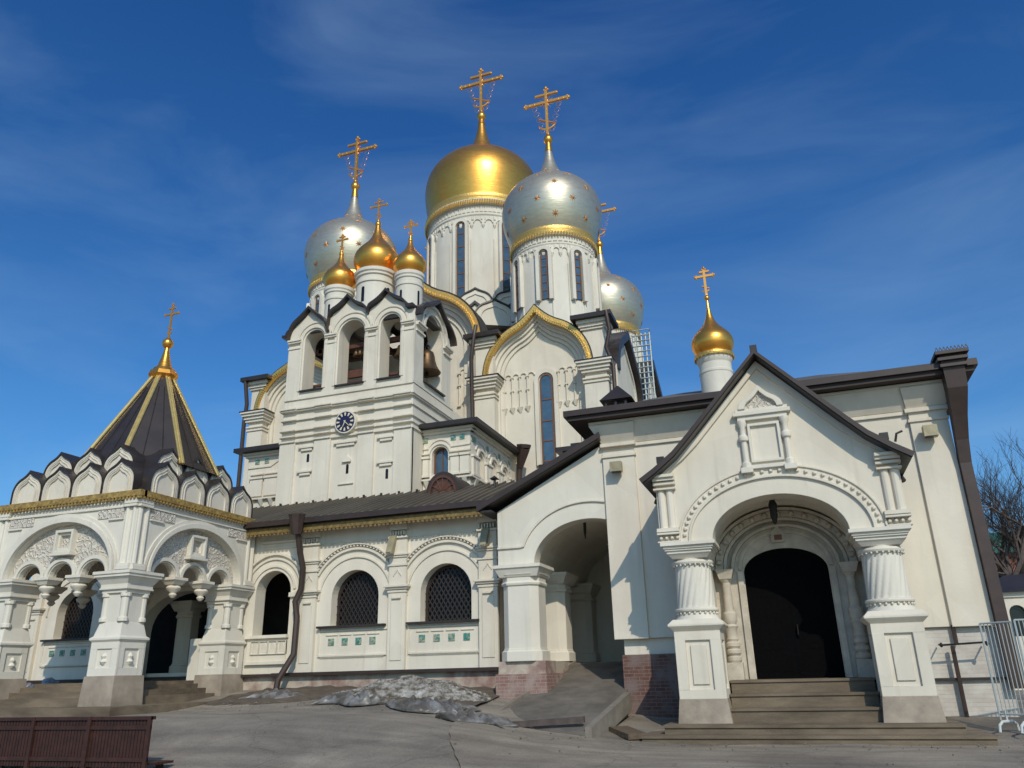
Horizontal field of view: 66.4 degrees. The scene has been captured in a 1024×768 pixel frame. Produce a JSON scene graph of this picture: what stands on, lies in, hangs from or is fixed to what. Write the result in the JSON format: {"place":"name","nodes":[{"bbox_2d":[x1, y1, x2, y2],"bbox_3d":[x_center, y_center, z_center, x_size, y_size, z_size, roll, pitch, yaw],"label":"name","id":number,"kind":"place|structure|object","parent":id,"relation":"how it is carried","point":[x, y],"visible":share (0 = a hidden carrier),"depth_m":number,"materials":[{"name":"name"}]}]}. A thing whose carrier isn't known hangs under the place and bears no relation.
{"place":"outdoors","nodes":[
{"label":"outdoors","id":0,"kind":"place"},
{"bbox_2d":[275,198,462,505],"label":"bell tower","id":1,"kind":"structure","parent":0,"point":[385,397],"depth_m":33.83,"materials":[{"name":"white paint"}]},
{"bbox_2d":[335,410,357,433],"bbox_3d":[-6.962,1.608,32.882,1.000,1.000,0.285,-8,-21,18],"label":"clock","id":2,"kind":"object","parent":1,"relation":"attached to","point":[346,422],"visible":1,"depth_m":32.76,"materials":[{"name":"blue"}]},
{"bbox_2d":[353,348,358,357],"bbox_3d":[-7.015,-1.482,35.250,0.306,0.618,0.306,-8,-21,18],"label":"bell","id":3,"kind":"object","parent":1,"relation":"hanging from","point":[355,355],"visible":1,"depth_m":35.16,"materials":[{"name":"brown metal"}]},
{"bbox_2d":[357,347,362,356],"bbox_3d":[-6.827,-1.510,35.189,0.306,0.618,0.306,-8,-21,18],"label":"bell","id":4,"kind":"object","parent":1,"relation":"hanging from","point":[359,353],"visible":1,"depth_m":35.07,"materials":[{"name":"brown metal"}]},
{"bbox_2d":[393,345,399,359],"bbox_3d":[-4.873,-1.580,34.537,0.694,1.083,0.694,-8,-21,18],"label":"bell","id":5,"kind":"object","parent":1,"relation":"hanging from","point":[396,356],"visible":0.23,"depth_m":34.29,"materials":[{"name":"brown metal"}]},
{"bbox_2d":[423,340,440,377],"bbox_3d":[-3.841,-1.145,35.402,1.265,1.769,1.265,-8,-21,18],"label":"bell","id":6,"kind":"object","parent":1,"relation":"hanging from","point":[430,368],"visible":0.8,"depth_m":35.06,"materials":[{"name":"brown metal"}]},
{"bbox_2d":[0,0,1023,579],"label":"sky","id":7,"kind":"structure","parent":0,"point":[848,175],"materials":[{"name":"blue"}]},
{"bbox_2d":[4,690,1023,767],"bbox_3d":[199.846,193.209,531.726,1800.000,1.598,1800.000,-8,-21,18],"label":"ground","id":8,"kind":"structure","parent":0,"point":[341,736],"depth_m":16.83,"materials":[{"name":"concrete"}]},
{"bbox_2d":[0,716,173,767],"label":"bench","id":9,"kind":"object","parent":8,"relation":"on","point":[100,741],"visible":1,"depth_m":15.29,"materials":[{"name":"brown wood"}]},
{"bbox_2d":[0,303,255,716],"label":"tent porch","id":10,"kind":"object","parent":8,"relation":"on","point":[135,504],"visible":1,"depth_m":24.66,"materials":[{"name":"white paint"}]},
{"bbox_2d":[26,682,34,687],"bbox_3d":[-17.616,11.033,28.439,0.519,0.410,0.419,-8,-21,18],"label":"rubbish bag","id":11,"kind":"object","parent":10,"relation":"on","point":[29,685],"visible":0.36,"depth_m":28.38,"materials":[{"name":"white plastic"}]},
{"bbox_2d":[41,677,59,683],"bbox_3d":[-16.627,10.835,28.127,0.730,0.577,0.564,-8,-21,18],"label":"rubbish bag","id":12,"kind":"object","parent":10,"relation":"on","point":[50,680],"visible":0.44,"depth_m":28.09,"materials":[{"name":"blue plastic"}]},
{"bbox_2d":[233,443,279,507],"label":"side chapel","id":13,"kind":"structure","parent":8,"relation":"on","point":[261,483],"depth_m":34.77,"materials":[{"name":"white paint"}]},
{"bbox_2d":[25,471,514,689],"bbox_3d":[-9.245,7.766,29.280,20.370,8.220,5.149,-8,-21,18],"label":"gallery","id":14,"kind":"object","parent":8,"relation":"on","point":[338,597],"visible":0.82,"depth_m":26.65,"materials":[{"name":"white stone"}]},
{"bbox_2d":[40,597,92,641],"bbox_3d":[-16.846,8.966,30.364,2.550,1.900,0.740,-8,-21,18],"label":"window","id":15,"kind":"structure","parent":14,"relation":"in","point":[77,621],"depth_m":30.52,"materials":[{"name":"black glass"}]},
{"bbox_2d":[316,571,385,628],"bbox_3d":[-5.299,7.294,26.632,2.550,1.900,0.740,-8,-21,18],"label":"window","id":16,"kind":"structure","parent":14,"relation":"in","point":[357,603],"depth_m":26.80,"materials":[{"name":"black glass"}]},
{"bbox_2d":[385,535,396,553],"bbox_3d":[-4.048,5.388,26.253,0.260,0.630,0.420,-8,-21,18],"label":"floodlight","id":17,"kind":"object","parent":14,"relation":"attached to","point":[391,543],"visible":1,"depth_m":26.20,"materials":[{"name":"beige metal"}]},
{"bbox_2d":[406,565,478,624],"bbox_3d":[-2.141,6.836,25.612,2.550,1.900,0.740,-8,-21,18],"label":"window","id":18,"kind":"structure","parent":14,"relation":"in","point":[448,591],"depth_m":25.78,"materials":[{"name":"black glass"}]},
{"bbox_2d":[479,527,489,546],"bbox_3d":[-0.890,4.931,25.232,0.260,0.630,0.420,-8,-21,18],"label":"floodlight","id":19,"kind":"object","parent":14,"relation":"attached to","point":[484,535],"visible":1,"depth_m":25.16,"materials":[{"name":"beige metal"}]},
{"bbox_2d":[239,688,302,698],"bbox_3d":[-7.349,9.562,24.169,2.392,0.350,1.400,-8,-21,18],"label":"snow pile","id":20,"kind":"object","parent":8,"relation":"on","point":[275,693],"visible":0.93,"depth_m":23.83,"materials":[{"name":"white snow"}]},
{"bbox_2d":[305,691,388,705],"bbox_3d":[-4.501,8.737,21.750,2.708,0.362,0.997,-10,-22,22],"label":"snow pile","id":21,"kind":"object","parent":8,"relation":"on","point":[349,698],"visible":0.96,"depth_m":21.48,"materials":[{"name":"white snow"}]},
{"bbox_2d":[205,685,499,710],"bbox_3d":[-4.859,9.299,22.977,8.700,0.856,4.426,-8,-21,18],"label":"earth bed","id":22,"kind":"object","parent":8,"relation":"on","point":[308,692],"visible":0.31,"depth_m":23.53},
{"bbox_2d":[333,675,494,702],"bbox_3d":[-3.056,9.102,23.062,5.400,1.028,2.100,-8,-21,18],"label":"snow heap","id":23,"kind":"object","parent":22,"relation":"on","point":[407,686],"visible":0.71,"depth_m":22.41,"materials":[{"name":"white snow"}]},
{"bbox_2d":[385,695,480,713],"bbox_3d":[-2.209,8.396,20.461,2.694,0.542,1.519,-8,-21,18],"label":"heap","id":24,"kind":"object","parent":8,"relation":"on","point":[412,703],"visible":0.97,"depth_m":20.15,"materials":[{"name":"grey snow"}]},
{"bbox_2d":[236,68,662,488],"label":"cathedral","id":25,"kind":"structure","parent":8,"relation":"on","point":[543,306],"depth_m":44.89,"materials":[{"name":"white paint"}]},
{"bbox_2d":[534,368,560,465],"bbox_3d":[1.720,1.534,37.917,1.200,4.890,0.200,-8,-21,18],"label":"window","id":26,"kind":"structure","parent":25,"relation":"in","point":[548,430],"depth_m":37.85,"materials":[{"name":"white glass"}]},
{"bbox_2d":[419,417,530,489],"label":"side chapel","id":27,"kind":"structure","parent":8,"relation":"on","point":[475,451],"depth_m":32.39,"materials":[{"name":"white paint"}]},
{"bbox_2d":[434,448,447,474],"bbox_3d":[-2.859,3.218,32.381,0.760,1.200,0.190,-8,-21,18],"label":"window","id":28,"kind":"structure","parent":27,"relation":"in","point":[441,455],"depth_m":32.39,"materials":[{"name":"blue glass"}]},
{"bbox_2d":[476,432,624,698],"bbox_3d":[1.637,6.221,27.257,8.780,9.400,8.380,-8,-21,18],"label":"covered passage","id":29,"kind":"object","parent":8,"relation":"on","point":[552,568],"visible":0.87,"depth_m":24.25,"materials":[{"name":"paint"}]},
{"bbox_2d":[583,522,585,538],"bbox_3d":[2.302,4.503,24.797,0.106,0.780,0.106,-18,-26,38],"label":"lantern","id":30,"kind":"object","parent":29,"relation":"hanging from","point":[584,526],"visible":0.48,"depth_m":24.73,"materials":[{"name":"black metal"}]},
{"bbox_2d":[497,661,631,737],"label":"ramp","id":31,"kind":"structure","parent":8,"relation":"on","point":[598,696],"depth_m":21.06,"materials":[{"name":"concrete"}]},
{"bbox_2d":[512,716,584,726],"bbox_3d":[0.515,8.261,19.071,2.602,0.300,0.140,-9,-22,20],"label":"plank","id":32,"kind":"object","parent":31,"relation":"on","point":[553,721],"visible":0.64,"depth_m":18.86,"materials":[{"name":"grey wood"}]},
{"bbox_2d":[609,726,646,739],"bbox_3d":[2.769,8.333,18.723,0.500,0.236,1.018,5,-21,-18],"label":"plank","id":33,"kind":"object","parent":8,"relation":"on","point":[628,732],"visible":0.93,"depth_m":18.53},
{"bbox_2d":[563,267,1023,717],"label":"wing","id":34,"kind":"structure","parent":8,"relation":"on","point":[953,580],"depth_m":21.38,"materials":[{"name":"white paint"}]},
{"bbox_2d":[609,461,622,473],"bbox_3d":[3.143,2.516,23.530,0.340,0.315,0.380,-8,-21,18],"label":"floodlight","id":35,"kind":"object","parent":34,"relation":"attached to","point":[616,466],"visible":1,"depth_m":23.37,"materials":[{"name":"beige metal"}]},
{"bbox_2d":[921,424,938,438],"bbox_3d":[11.182,1.286,20.956,0.340,0.315,0.380,-8,-21,18],"label":"floodlight","id":36,"kind":"object","parent":34,"relation":"attached to","point":[930,431],"visible":1,"depth_m":20.80,"materials":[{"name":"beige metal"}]},
{"bbox_2d":[938,625,988,716],"bbox_3d":[11.081,6.959,19.022,1.100,2.150,0.478,-8,-21,18],"label":"handrail","id":37,"kind":"object","parent":34,"relation":"attached to","point":[958,676],"depth_m":19.10,"materials":[{"name":"black metal"}]},
{"bbox_2d":[639,345,998,745],"bbox_3d":[6.863,3.989,20.005,7.280,9.900,3.430,-8,-21,18],"label":"entrance porch","id":38,"kind":"object","parent":8,"relation":"on","point":[800,622],"visible":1,"depth_m":19.91,"materials":[{"name":"paint"}]},
{"bbox_2d":[768,500,777,524],"bbox_3d":[6.899,3.297,20.688,0.212,0.830,0.212,-18,-26,38],"label":"lantern","id":39,"kind":"object","parent":38,"relation":"hanging from","point":[772,504],"visible":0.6,"depth_m":20.60,"materials":[{"name":"black metal"}]},
{"bbox_2d":[744,548,845,678],"bbox_3d":[7.452,6.074,20.893,2.200,3.380,0.127,-8,-21,18],"label":"door","id":40,"kind":"structure","parent":38,"relation":"in","point":[793,622],"depth_m":20.88,"materials":[{"name":"black wood"}]},
{"bbox_2d":[975,426,1023,574],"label":"bare tree","id":41,"kind":"object","parent":8,"relation":"on","point":[1018,542],"visible":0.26,"depth_m":45.39,"materials":[{"name":"brown plant"}]},
{"bbox_2d":[975,446,1023,575],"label":"bare tree","id":42,"kind":"object","parent":8,"relation":"on","point":[1012,541],"visible":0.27,"depth_m":44.89,"materials":[{"name":"brown plant"}]},
{"bbox_2d":[979,621,1023,733],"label":"barrier","id":43,"kind":"object","parent":8,"relation":"on","point":[1020,728],"visible":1,"depth_m":17.01,"materials":[{"name":"grey metal"}]},
{"bbox_2d":[979,461,1023,577],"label":"bare tree","id":44,"kind":"object","parent":8,"relation":"on","point":[999,569],"visible":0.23,"depth_m":46.68,"materials":[{"name":"brown plant"}]},
{"bbox_2d":[979,482,1023,563],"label":"bare tree","id":45,"kind":"object","parent":8,"relation":"on","point":[1004,508],"visible":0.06,"depth_m":54.14,"materials":[{"name":"brown plant"}]},
{"bbox_2d":[989,532,1016,571],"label":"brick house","id":46,"kind":"structure","parent":8,"relation":"on","point":[1004,550],"depth_m":64.39,"materials":[{"name":"brick"}]},
{"bbox_2d":[992,574,1023,689],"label":"gatehouse","id":47,"kind":"object","parent":8,"relation":"on","point":[1012,587],"visible":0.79,"depth_m":33.65,"materials":[{"name":"white paint"}]},
{"bbox_2d":[1009,605,1023,635],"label":"window","id":48,"kind":"structure","parent":47,"relation":"in","point":[1016,612],"depth_m":33.59,"materials":[{"name":"grey glass"}]},
{"bbox_2d":[1013,619,1023,665],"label":"barrier","id":49,"kind":"object","parent":8,"relation":"on","point":[1017,635],"visible":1,"depth_m":16.91,"materials":[{"name":"grey metal"}]},
{"bbox_2d":[161,692,1023,767],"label":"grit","id":50,"kind":"object","parent":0,"point":[726,745],"visible":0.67,"depth_m":16.89,"materials":[{"name":"gravel"}]},
{"bbox_2d":[449,721,1023,767],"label":"path","id":51,"kind":"structure","parent":0,"point":[479,745],"depth_m":15.02,"materials":[{"name":"concrete"}]},
{"bbox_2d":[435,709,518,728],"bbox_3d":[-0.893,8.109,18.981,2.130,0.405,1.104,-6,-21,11],"label":"snow pile","id":52,"kind":"object","parent":51,"relation":"on","point":[470,716],"visible":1,"depth_m":18.84,"materials":[{"name":"white snow"}]}
]}

